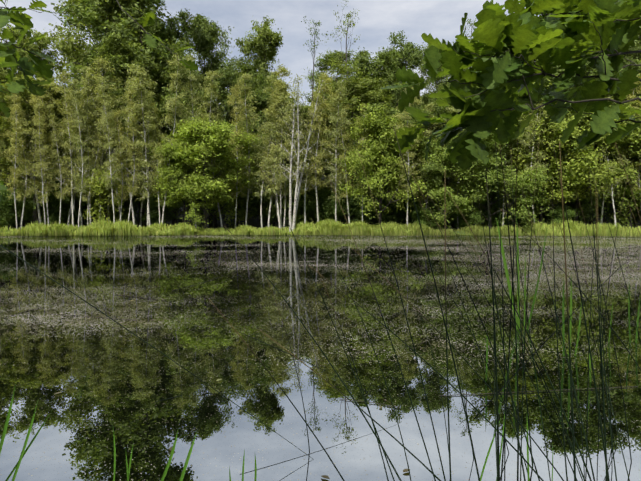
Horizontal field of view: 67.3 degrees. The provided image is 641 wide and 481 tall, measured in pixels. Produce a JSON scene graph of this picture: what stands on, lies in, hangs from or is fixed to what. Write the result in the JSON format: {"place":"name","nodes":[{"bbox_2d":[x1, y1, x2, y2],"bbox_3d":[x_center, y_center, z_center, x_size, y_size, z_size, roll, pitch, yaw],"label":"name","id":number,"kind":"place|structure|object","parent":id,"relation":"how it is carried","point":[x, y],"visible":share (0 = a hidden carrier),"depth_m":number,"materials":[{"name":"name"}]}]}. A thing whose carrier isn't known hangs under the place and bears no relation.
{"place":"outdoors","nodes":[
{"label":"outdoors","id":0,"kind":"place"},
{"bbox_2d":[0,0,538,105],"label":"sky","id":1,"kind":"structure","parent":0,"point":[376,19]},
{"bbox_2d":[0,235,640,480],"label":"water","id":2,"kind":"structure","parent":0,"point":[106,375],"depth_m":5.36,"materials":[{"name":"green liquid"}]},
{"bbox_2d":[0,126,640,480],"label":"reeds","id":3,"kind":"object","parent":2,"relation":"in","point":[518,322],"visible":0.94,"depth_m":2.37,"materials":[{"name":"green plant"}]},
{"bbox_2d":[5,237,637,478],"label":"floaters","id":4,"kind":"object","parent":2,"relation":"on","point":[323,476],"visible":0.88,"depth_m":4.25,"materials":[{"name":"grey"}]},
{"bbox_2d":[0,93,640,234],"bbox_3d":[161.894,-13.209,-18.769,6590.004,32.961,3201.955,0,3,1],"label":"ground","id":5,"kind":"structure","parent":0,"point":[253,222],"depth_m":62.29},
{"bbox_2d":[2,93,27,228],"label":"birch","id":6,"kind":"object","parent":5,"relation":"on","point":[15,141],"visible":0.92,"depth_m":44.02,"materials":[{"name":"green plant"}]},
{"bbox_2d":[0,186,32,227],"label":"shrub","id":7,"kind":"object","parent":5,"relation":"on","point":[12,210],"visible":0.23,"depth_m":46.77,"materials":[{"name":"green plant"}]},
{"bbox_2d":[0,189,39,226],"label":"shrub","id":8,"kind":"object","parent":5,"relation":"on","point":[4,195],"visible":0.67,"depth_m":46.78,"materials":[{"name":"green plant"}]},
{"bbox_2d":[2,93,41,229],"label":"birch","id":9,"kind":"object","parent":5,"relation":"on","point":[22,168],"visible":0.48,"depth_m":44.96,"materials":[{"name":"green plant"}]},
{"bbox_2d":[0,95,51,227],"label":"tree","id":10,"kind":"object","parent":5,"relation":"on","point":[4,144],"visible":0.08,"depth_m":48.94,"materials":[{"name":"green plant"}]},
{"bbox_2d":[11,77,61,223],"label":"birch","id":11,"kind":"object","parent":5,"relation":"on","point":[46,94],"visible":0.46,"depth_m":45.78,"materials":[{"name":"green plant"}]},
{"bbox_2d":[18,99,55,224],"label":"birch","id":12,"kind":"object","parent":5,"relation":"on","point":[39,140],"visible":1,"depth_m":44.31,"materials":[{"name":"green plant"}]},
{"bbox_2d":[0,23,79,225],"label":"tree","id":13,"kind":"object","parent":5,"relation":"on","point":[36,46],"visible":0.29,"depth_m":52.30,"materials":[{"name":"green plant"}]},
{"bbox_2d":[26,94,67,225],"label":"birch","id":14,"kind":"object","parent":5,"relation":"on","point":[33,102],"visible":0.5,"depth_m":45.66,"materials":[{"name":"green plant"}]},
{"bbox_2d":[0,71,96,223],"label":"tree","id":15,"kind":"object","parent":5,"relation":"on","point":[25,95],"visible":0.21,"depth_m":46.83,"materials":[{"name":"green plant"}]},
{"bbox_2d":[28,177,78,224],"bbox_3d":[-27.764,-3.999,49.699,7.036,5.720,5.076,5,5,23],"label":"shrub","id":16,"kind":"object","parent":5,"relation":"on","point":[64,213],"visible":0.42,"depth_m":48.73,"materials":[{"name":"green plant"}]},
{"bbox_2d":[44,102,74,223],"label":"birch","id":17,"kind":"object","parent":5,"relation":"on","point":[52,117],"visible":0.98,"depth_m":45.22,"materials":[{"name":"green plant"}]},
{"bbox_2d":[48,70,83,225],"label":"birch","id":18,"kind":"object","parent":5,"relation":"on","point":[64,78],"visible":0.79,"depth_m":45.27,"materials":[{"name":"green plant"}]},
{"bbox_2d":[59,87,92,225],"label":"birch","id":19,"kind":"object","parent":5,"relation":"on","point":[74,190],"visible":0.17,"depth_m":47.16,"materials":[{"name":"green plant"}]},
{"bbox_2d":[65,78,95,226],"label":"birch","id":20,"kind":"object","parent":5,"relation":"on","point":[78,112],"visible":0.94,"depth_m":45.07,"materials":[{"name":"green plant"}]},
{"bbox_2d":[42,115,127,221],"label":"tree","id":21,"kind":"object","parent":5,"relation":"on","point":[93,202],"visible":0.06,"depth_m":49.37,"materials":[{"name":"green plant"}]},
{"bbox_2d":[72,73,98,225],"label":"birch","id":22,"kind":"object","parent":5,"relation":"on","point":[87,106],"visible":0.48,"depth_m":46.76,"materials":[{"name":"green plant"}]},
{"bbox_2d":[76,118,107,224],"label":"birch","id":23,"kind":"object","parent":5,"relation":"on","point":[99,136],"visible":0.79,"depth_m":45.95,"materials":[{"name":"green plant"}]},
{"bbox_2d":[75,66,123,221],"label":"birch","id":24,"kind":"object","parent":5,"relation":"on","point":[84,76],"visible":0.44,"depth_m":47.36,"materials":[{"name":"green plant"}]},
{"bbox_2d":[35,0,166,124],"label":"tree","id":25,"kind":"object","parent":5,"relation":"on","point":[69,49],"visible":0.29,"depth_m":54.09,"materials":[{"name":"green plant"}]},
{"bbox_2d":[59,115,143,222],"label":"tree","id":26,"kind":"object","parent":5,"relation":"on","point":[100,192],"visible":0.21,"depth_m":46.90,"materials":[{"name":"green plant"}]},
{"bbox_2d":[81,56,123,217],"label":"birch","id":27,"kind":"object","parent":5,"relation":"on","point":[101,62],"visible":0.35,"depth_m":46.77,"materials":[{"name":"green plant"}]},
{"bbox_2d":[96,77,123,222],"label":"birch","id":28,"kind":"object","parent":5,"relation":"on","point":[108,118],"visible":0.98,"depth_m":44.67,"materials":[{"name":"green plant"}]},
{"bbox_2d":[91,75,130,218],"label":"birch","id":29,"kind":"object","parent":5,"relation":"on","point":[95,84],"visible":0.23,"depth_m":47.25,"materials":[{"name":"green plant"}]},
{"bbox_2d":[109,110,127,220],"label":"birch","id":30,"kind":"object","parent":5,"relation":"on","point":[123,174],"visible":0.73,"depth_m":45.89,"materials":[{"name":"green plant"}]},
{"bbox_2d":[95,61,148,224],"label":"birch","id":31,"kind":"object","parent":5,"relation":"on","point":[127,137],"visible":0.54,"depth_m":46.13,"materials":[{"name":"green plant"}]},
{"bbox_2d":[104,185,144,222],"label":"shrub","id":32,"kind":"object","parent":5,"relation":"on","point":[125,212],"visible":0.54,"depth_m":50.29,"materials":[{"name":"green plant"}]},
{"bbox_2d":[122,88,146,220],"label":"birch","id":33,"kind":"object","parent":5,"relation":"on","point":[134,165],"visible":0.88,"depth_m":45.60,"materials":[{"name":"green plant"}]},
{"bbox_2d":[51,0,219,226],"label":"tree","id":34,"kind":"object","parent":5,"relation":"on","point":[89,15],"visible":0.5,"depth_m":52.16,"materials":[{"name":"green plant"}]},
{"bbox_2d":[84,32,188,226],"bbox_3d":[-19.834,-11.314,52.645,9.052,20.046,13.209,0,4,34],"label":"tree","id":35,"kind":"object","parent":5,"relation":"on","point":[119,54],"visible":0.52,"depth_m":49.89,"materials":[{"name":"green plant"}]},
{"bbox_2d":[123,69,166,226],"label":"birch","id":36,"kind":"object","parent":5,"relation":"on","point":[141,143],"visible":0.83,"depth_m":45.25,"materials":[{"name":"green plant"}]},
{"bbox_2d":[128,76,163,226],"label":"birch","id":37,"kind":"object","parent":5,"relation":"on","point":[152,85],"visible":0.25,"depth_m":50.26,"materials":[{"name":"green plant"}]},
{"bbox_2d":[135,89,161,224],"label":"birch","id":38,"kind":"object","parent":5,"relation":"on","point":[142,183],"visible":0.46,"depth_m":46.52,"materials":[{"name":"green plant"}]},
{"bbox_2d":[148,102,164,225],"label":"birch","id":39,"kind":"object","parent":5,"relation":"on","point":[153,110],"visible":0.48,"depth_m":46.60,"materials":[{"name":"green plant"}]},
{"bbox_2d":[138,192,183,225],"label":"shrub","id":40,"kind":"object","parent":5,"relation":"on","point":[154,214],"visible":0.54,"depth_m":49.59,"materials":[{"name":"green plant"}]},
{"bbox_2d":[151,52,194,222],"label":"birch","id":41,"kind":"object","parent":5,"relation":"on","point":[176,75],"visible":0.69,"depth_m":45.24,"materials":[{"name":"green plant"}]},
{"bbox_2d":[132,36,217,225],"bbox_3d":[-16.373,-11.559,53.341,8.958,20.535,11.445,2,2,4],"label":"tree","id":42,"kind":"object","parent":5,"relation":"on","point":[166,71],"visible":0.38,"depth_m":52.30,"materials":[{"name":"green plant"}]},
{"bbox_2d":[146,136,224,228],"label":"tree","id":43,"kind":"object","parent":5,"relation":"on","point":[191,201],"visible":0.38,"depth_m":45.25,"materials":[{"name":"green plant"}]},
{"bbox_2d":[176,55,203,227],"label":"birch","id":44,"kind":"object","parent":5,"relation":"on","point":[193,85],"visible":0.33,"depth_m":46.74,"materials":[{"name":"green plant"}]},
{"bbox_2d":[149,115,257,228],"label":"tree","id":45,"kind":"object","parent":5,"relation":"on","point":[203,134],"visible":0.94,"depth_m":44.91,"materials":[{"name":"green plant"}]},
{"bbox_2d":[175,8,251,225],"bbox_3d":[-13.878,-15.000,60.513,11.329,26.342,7.763,0,4,-10],"label":"tree","id":46,"kind":"object","parent":5,"relation":"on","point":[204,34],"visible":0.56,"depth_m":58.55,"materials":[{"name":"green plant"}]},
{"bbox_2d":[197,71,231,227],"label":"birch","id":47,"kind":"object","parent":5,"relation":"on","point":[209,89],"visible":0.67,"depth_m":46.02,"materials":[{"name":"green plant"}]},
{"bbox_2d":[181,119,256,227],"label":"tree","id":48,"kind":"object","parent":5,"relation":"on","point":[216,215],"visible":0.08,"depth_m":55.17,"materials":[{"name":"green plant"}]},
{"bbox_2d":[196,64,249,216],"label":"tree","id":49,"kind":"object","parent":5,"relation":"on","point":[229,113],"visible":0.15,"depth_m":64.99,"materials":[{"name":"green plant"}]},
{"bbox_2d":[211,150,263,225],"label":"tree","id":50,"kind":"object","parent":5,"relation":"on","point":[244,198],"visible":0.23,"depth_m":52.58,"materials":[{"name":"green plant"}]},
{"bbox_2d":[226,83,249,227],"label":"birch","id":51,"kind":"object","parent":5,"relation":"on","point":[236,93],"visible":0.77,"depth_m":46.38,"materials":[{"name":"green plant"}]},
{"bbox_2d":[230,71,261,224],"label":"birch","id":52,"kind":"object","parent":5,"relation":"on","point":[244,93],"visible":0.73,"depth_m":48.23,"materials":[{"name":"green plant"}]},
{"bbox_2d":[225,16,290,219],"bbox_3d":[-7.403,-16.743,65.362,9.873,28.053,7.728,-1,3,-43],"label":"tree","id":53,"kind":"object","parent":5,"relation":"on","point":[261,41],"visible":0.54,"depth_m":63.78,"materials":[{"name":"green plant"}]},
{"bbox_2d":[248,96,281,227],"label":"birch","id":54,"kind":"object","parent":5,"relation":"on","point":[257,173],"visible":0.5,"depth_m":47.68,"materials":[{"name":"green plant"}]},
{"bbox_2d":[231,72,299,219],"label":"tree","id":55,"kind":"object","parent":5,"relation":"on","point":[261,99],"visible":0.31,"depth_m":58.47,"materials":[{"name":"green plant"}]},
{"bbox_2d":[240,172,293,226],"bbox_3d":[-5.369,-4.446,53.431,8.330,6.132,9.551,-4,4,-17],"label":"shrub","id":56,"kind":"object","parent":5,"relation":"on","point":[257,206],"visible":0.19,"depth_m":51.77,"materials":[{"name":"green plant"}]},
{"bbox_2d":[252,81,290,228],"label":"birch","id":57,"kind":"object","parent":5,"relation":"on","point":[277,186],"visible":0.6,"depth_m":47.12,"materials":[{"name":"green plant"}]},
{"bbox_2d":[253,64,297,226],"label":"birch","id":58,"kind":"object","parent":5,"relation":"on","point":[276,73],"visible":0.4,"depth_m":47.46,"materials":[{"name":"green plant"}]},
{"bbox_2d":[254,74,298,227],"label":"birch tree","id":59,"kind":"object","parent":5,"relation":"on","point":[281,137],"visible":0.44,"depth_m":47.50,"materials":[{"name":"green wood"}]},
{"bbox_2d":[229,134,323,226],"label":"tree","id":60,"kind":"object","parent":5,"relation":"on","point":[252,213],"visible":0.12,"depth_m":52.76,"materials":[{"name":"green plant"}]},
{"bbox_2d":[257,184,300,226],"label":"shrub","id":61,"kind":"object","parent":5,"relation":"on","point":[272,216],"visible":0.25,"depth_m":50.69,"materials":[{"name":"green plant"}]},
{"bbox_2d":[254,176,317,227],"bbox_3d":[-3.774,-4.230,50.891,6.878,6.595,7.518,0,1,3],"label":"shrub","id":62,"kind":"object","parent":5,"relation":"on","point":[299,205],"visible":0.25,"depth_m":50.21,"materials":[{"name":"green plant"}]},
{"bbox_2d":[247,102,343,215],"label":"tree","id":63,"kind":"object","parent":5,"relation":"on","point":[305,109],"visible":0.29,"depth_m":50.84,"materials":[{"name":"green plant"}]},
{"bbox_2d":[272,74,328,231],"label":"dead birch","id":64,"kind":"object","parent":5,"relation":"on","point":[292,225],"visible":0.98,"depth_m":45.36,"materials":[{"name":"grey plant"}]},
{"bbox_2d":[292,16,324,104],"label":"tree","id":65,"kind":"object","parent":5,"relation":"on","point":[312,76],"visible":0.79,"depth_m":61.92,"materials":[{"name":"green plant"}]},
{"bbox_2d":[290,89,329,222],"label":"birch","id":66,"kind":"object","parent":5,"relation":"on","point":[306,173],"visible":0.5,"depth_m":47.60,"materials":[{"name":"green plant"}]},
{"bbox_2d":[302,70,336,221],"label":"birch","id":67,"kind":"object","parent":5,"relation":"on","point":[326,89],"visible":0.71,"depth_m":47.43,"materials":[{"name":"green plant"}]},
{"bbox_2d":[0,218,640,236],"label":"grass belt","id":68,"kind":"object","parent":5,"relation":"on","point":[123,228],"visible":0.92,"depth_m":43.88,"materials":[{"name":"green plant"}]},
{"bbox_2d":[298,190,347,222],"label":"shrub","id":69,"kind":"object","parent":5,"relation":"on","point":[313,206],"visible":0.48,"depth_m":50.49,"materials":[{"name":"green plant"}]},
{"bbox_2d":[306,186,344,220],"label":"shrub","id":70,"kind":"object","parent":5,"relation":"on","point":[324,202],"visible":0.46,"depth_m":50.72,"materials":[{"name":"green plant"}]},
{"bbox_2d":[305,49,359,93],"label":"tree","id":71,"kind":"object","parent":5,"relation":"on","point":[323,61],"visible":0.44,"depth_m":86.22,"materials":[{"name":"green plant"}]},
{"bbox_2d":[313,80,352,221],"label":"birch","id":72,"kind":"object","parent":5,"relation":"on","point":[336,133],"visible":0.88,"depth_m":46.45,"materials":[{"name":"green plant"}]},
{"bbox_2d":[326,91,356,223],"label":"birch","id":73,"kind":"object","parent":5,"relation":"on","point":[341,155],"visible":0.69,"depth_m":46.94,"materials":[{"name":"green plant"}]},
{"bbox_2d":[323,0,359,223],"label":"tree","id":74,"kind":"object","parent":5,"relation":"on","point":[347,24],"visible":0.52,"depth_m":58.49,"materials":[{"name":"green plant"}]},
{"bbox_2d":[296,57,396,222],"bbox_3d":[2.849,-10.359,52.523,11.445,17.927,8.958,1,3,8],"label":"tree","id":75,"kind":"object","parent":5,"relation":"on","point":[355,86],"visible":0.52,"depth_m":50.92,"materials":[{"name":"green plant"}]},
{"bbox_2d":[323,186,376,224],"bbox_3d":[3.182,-3.579,50.355,6.779,5.121,7.410,1,4,22],"label":"shrub","id":76,"kind":"object","parent":5,"relation":"on","point":[349,203],"visible":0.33,"depth_m":49.49,"materials":[{"name":"green plant"}]},
{"bbox_2d":[353,103,372,221],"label":"birch","id":77,"kind":"object","parent":5,"relation":"on","point":[362,138],"visible":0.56,"depth_m":45.20,"materials":[{"name":"green plant"}]},
{"bbox_2d":[349,176,401,223],"bbox_3d":[5.755,-3.926,48.885,6.241,6.072,6.822,1,3,18],"label":"shrub","id":78,"kind":"object","parent":5,"relation":"on","point":[389,219],"visible":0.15,"depth_m":48.18,"materials":[{"name":"green plant"}]},
{"bbox_2d":[342,169,413,225],"bbox_3d":[6.313,-4.245,50.881,8.635,6.548,7.899,-1,5,-24],"label":"shrub","id":79,"kind":"object","parent":5,"relation":"on","point":[367,220],"visible":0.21,"depth_m":49.06,"materials":[{"name":"green plant"}]},
{"bbox_2d":[328,46,429,222],"bbox_3d":[6.879,-12.255,56.983,12.104,21.175,13.534,5,3,22],"label":"tree","id":80,"kind":"object","parent":5,"relation":"on","point":[385,61],"visible":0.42,"depth_m":55.20,"materials":[{"name":"green plant"}]},
{"bbox_2d":[347,103,415,214],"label":"tree","id":81,"kind":"object","parent":5,"relation":"on","point":[390,111],"visible":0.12,"depth_m":49.73,"materials":[{"name":"green plant"}]},
{"bbox_2d":[336,101,430,224],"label":"tree","id":82,"kind":"object","parent":5,"relation":"on","point":[381,131],"visible":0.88,"depth_m":44.91,"materials":[{"name":"green plant"}]},
{"bbox_2d":[380,30,425,109],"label":"tree","id":83,"kind":"object","parent":5,"relation":"on","point":[411,54],"visible":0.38,"depth_m":60.13,"materials":[{"name":"green plant"}]},
{"bbox_2d":[390,87,428,224],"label":"birch","id":84,"kind":"object","parent":5,"relation":"on","point":[410,168],"visible":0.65,"depth_m":44.31,"materials":[{"name":"green plant"}]},
{"bbox_2d":[398,176,429,224],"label":"shrub","id":85,"kind":"object","parent":5,"relation":"on","point":[411,207],"visible":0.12,"depth_m":49.63,"materials":[{"name":"green plant"}]},
{"bbox_2d":[409,207,434,226],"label":"shrub","id":86,"kind":"object","parent":5,"relation":"on","point":[421,213],"visible":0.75,"depth_m":46.58,"materials":[{"name":"green plant"}]},
{"bbox_2d":[395,99,452,225],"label":"tree","id":87,"kind":"object","parent":5,"relation":"on","point":[435,178],"visible":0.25,"depth_m":46.43,"materials":[{"name":"green plant"}]},
{"bbox_2d":[416,102,439,219],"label":"birch","id":88,"kind":"object","parent":5,"relation":"on","point":[430,110],"visible":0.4,"depth_m":46.63,"materials":[{"name":"green plant"}]},
{"bbox_2d":[414,41,465,117],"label":"tree","id":89,"kind":"object","parent":5,"relation":"on","point":[422,70],"visible":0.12,"depth_m":64.15,"materials":[{"name":"green plant"}]},
{"bbox_2d":[408,125,493,228],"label":"tree","id":90,"kind":"object","parent":5,"relation":"on","point":[461,203],"visible":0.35,"depth_m":45.27,"materials":[{"name":"green plant"}]},
{"bbox_2d":[457,204,483,228],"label":"shrub","id":91,"kind":"object","parent":5,"relation":"on","point":[470,217],"visible":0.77,"depth_m":46.13,"materials":[{"name":"green plant"}]},
{"bbox_2d":[451,193,510,227],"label":"shrub","id":92,"kind":"object","parent":5,"relation":"on","point":[494,205],"visible":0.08,"depth_m":48.28,"materials":[{"name":"green plant"}]},
{"bbox_2d":[440,124,553,229],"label":"tree","id":93,"kind":"object","parent":5,"relation":"on","point":[474,191],"visible":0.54,"depth_m":44.08,"materials":[{"name":"green plant"}]},
{"bbox_2d":[488,139,516,226],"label":"birch","id":94,"kind":"object","parent":5,"relation":"on","point":[502,186],"visible":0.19,"depth_m":46.17,"materials":[{"name":"green plant"}]},
{"bbox_2d":[491,190,551,226],"bbox_3d":[20.523,-3.446,48.541,6.047,5.179,6.610,-3,7,-17],"label":"shrub","id":95,"kind":"object","parent":5,"relation":"on","point":[535,207],"visible":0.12,"depth_m":47.54,"materials":[{"name":"green plant"}]},
{"bbox_2d":[517,98,548,222],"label":"birch","id":96,"kind":"object","parent":5,"relation":"on","point":[539,153],"visible":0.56,"depth_m":44.67,"materials":[{"name":"green plant"}]},
{"bbox_2d":[494,112,593,223],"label":"tree","id":97,"kind":"object","parent":5,"relation":"on","point":[569,195],"visible":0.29,"depth_m":44.88,"materials":[{"name":"green plant"}]},
{"bbox_2d":[503,79,594,226],"bbox_3d":[19.962,-8.423,48.233,9.157,14.502,13.364,-2,3,-44],"label":"tree","id":98,"kind":"object","parent":5,"relation":"on","point":[513,151],"visible":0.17,"depth_m":45.40,"materials":[{"name":"green plant"}]},
{"bbox_2d":[548,206,579,224],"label":"shrub","id":99,"kind":"object","parent":5,"relation":"on","point":[558,211],"visible":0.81,"depth_m":44.59,"materials":[{"name":"green plant"}]},
{"bbox_2d":[507,99,636,224],"bbox_3d":[23.934,-7.366,46.574,11.243,13.011,12.406,0,2,-14],"label":"tree","id":100,"kind":"object","parent":5,"relation":"on","point":[579,172],"visible":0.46,"depth_m":43.08,"materials":[{"name":"green plant"}]},
{"bbox_2d":[529,62,615,215],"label":"tree","id":101,"kind":"object","parent":5,"relation":"on","point":[556,74],"visible":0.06,"depth_m":44.89,"materials":[{"name":"green plant"}]},
{"bbox_2d":[536,177,622,224],"bbox_3d":[25.852,-3.902,48.617,8.445,6.093,9.231,1,3,43],"label":"shrub","id":102,"kind":"object","parent":5,"relation":"on","point":[586,202],"visible":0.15,"depth_m":45.80,"materials":[{"name":"green plant"}]},
{"bbox_2d":[552,25,640,82],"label":"tree","id":103,"kind":"object","parent":5,"relation":"on","point":[635,60],"visible":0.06,"depth_m":48.24,"materials":[{"name":"green plant"}]},
{"bbox_2d":[565,95,640,228],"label":"tree","id":104,"kind":"object","parent":5,"relation":"on","point":[630,172],"visible":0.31,"depth_m":43.47,"materials":[{"name":"green plant"}]},
{"bbox_2d":[569,79,640,223],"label":"tree","id":105,"kind":"object","parent":5,"relation":"on","point":[616,94],"visible":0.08,"depth_m":44.94,"materials":[{"name":"green plant"}]},
{"bbox_2d":[592,95,631,227],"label":"birch","id":106,"kind":"object","parent":5,"relation":"on","point":[617,183],"visible":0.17,"depth_m":43.81,"materials":[{"name":"green plant"}]},
{"bbox_2d":[590,73,640,223],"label":"birch","id":107,"kind":"object","parent":5,"relation":"on","point":[632,97],"visible":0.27,"depth_m":44.07,"materials":[{"name":"green plant"}]},
{"bbox_2d":[597,173,640,225],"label":"shrub","id":108,"kind":"object","parent":5,"relation":"on","point":[620,222],"visible":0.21,"depth_m":48.02,"materials":[{"name":"green plant"}]},
{"bbox_2d":[600,114,640,225],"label":"tree","id":109,"kind":"object","parent":5,"relation":"on","point":[627,190],"visible":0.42,"depth_m":44.44,"materials":[{"name":"green plant"}]},
{"bbox_2d":[0,0,640,205],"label":"oak branches","id":110,"kind":"object","parent":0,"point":[498,50],"visible":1,"depth_m":1.47,"materials":[{"name":"green plant"}]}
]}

